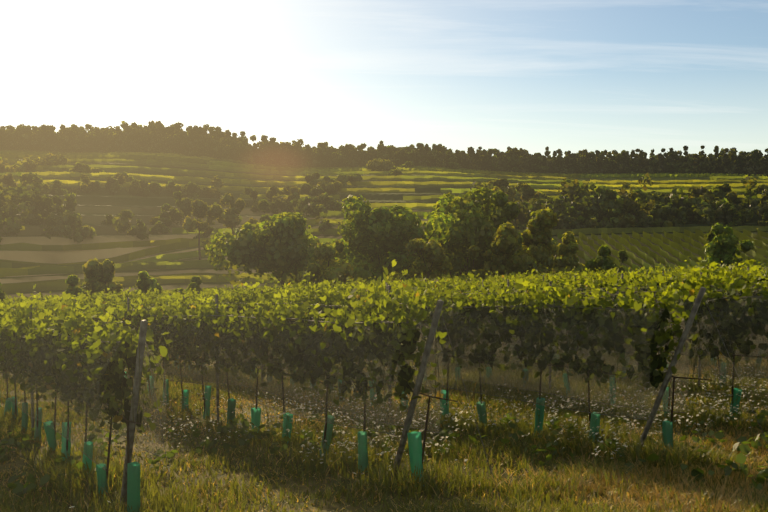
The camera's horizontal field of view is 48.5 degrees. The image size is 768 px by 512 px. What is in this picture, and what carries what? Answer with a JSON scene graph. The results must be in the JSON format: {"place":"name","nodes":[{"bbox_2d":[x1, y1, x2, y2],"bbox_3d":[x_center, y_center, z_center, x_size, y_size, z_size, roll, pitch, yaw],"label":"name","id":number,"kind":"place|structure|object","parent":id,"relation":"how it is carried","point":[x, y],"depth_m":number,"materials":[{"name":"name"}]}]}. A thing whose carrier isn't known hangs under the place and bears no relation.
{"place":"outdoors","nodes":[
{"label":"outdoors","id":0,"kind":"place"},
{"bbox_2d":[0,157,767,511],"bbox_3d":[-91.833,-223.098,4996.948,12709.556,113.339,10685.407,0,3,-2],"label":"terrain","id":1,"kind":"structure","parent":0,"point":[94,207],"depth_m":184.33,"materials":[{"name":"green plant"}]},
{"bbox_2d":[4,335,762,511],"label":"vine guard tubes","id":2,"kind":"object","parent":1,"relation":"on","point":[133,468],"depth_m":11.56},
{"bbox_2d":[0,120,767,301],"bbox_3d":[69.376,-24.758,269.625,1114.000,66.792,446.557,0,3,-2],"label":"trees","id":3,"kind":"object","parent":1,"relation":"on","point":[484,234],"materials":[{"name":"green plant"}]},
{"bbox_2d":[0,324,767,511],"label":"grass","id":4,"kind":"structure","parent":1,"relation":"on","point":[668,481],"depth_m":10.19,"materials":[{"name":"green plant"}]},
{"bbox_2d":[0,253,767,481],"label":"vines","id":5,"kind":"object","parent":4,"relation":"on","point":[416,297],"depth_m":11.85,"materials":[{"name":"green plant"}]},
{"bbox_2d":[0,270,767,427],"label":"vine foliage","id":6,"kind":"object","parent":5,"relation":"attached to","point":[654,364],"depth_m":11.41,"materials":[{"name":"green plant"}]},
{"bbox_2d":[0,364,767,510],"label":"flower stems","id":7,"kind":"object","parent":4,"relation":"on","point":[762,474],"depth_m":11.40,"materials":[{"name":"green plant"}]},
{"bbox_2d":[69,364,767,507],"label":"daisies","id":8,"kind":"object","parent":7,"relation":"attached to","point":[473,420],"depth_m":11.60,"materials":[{"name":"white plant"}]},
{"bbox_2d":[0,149,767,299],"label":"vine rows","id":9,"kind":"object","parent":1,"relation":"on","point":[166,261],"depth_m":277.91,"materials":[{"name":"green plant"}]},
{"bbox_2d":[13,266,767,511],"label":"trellis posts","id":10,"kind":"object","parent":1,"relation":"on","point":[422,368],"depth_m":9.28,"materials":[{"name":"wood"}]},
{"bbox_2d":[0,284,767,470],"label":"trellis wires","id":11,"kind":"object","parent":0,"point":[571,306],"depth_m":11.68,"materials":[{"name":"grey metal"}]},
{"bbox_2d":[0,0,767,158],"label":"sky","id":12,"kind":"structure","parent":0,"point":[532,76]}
]}

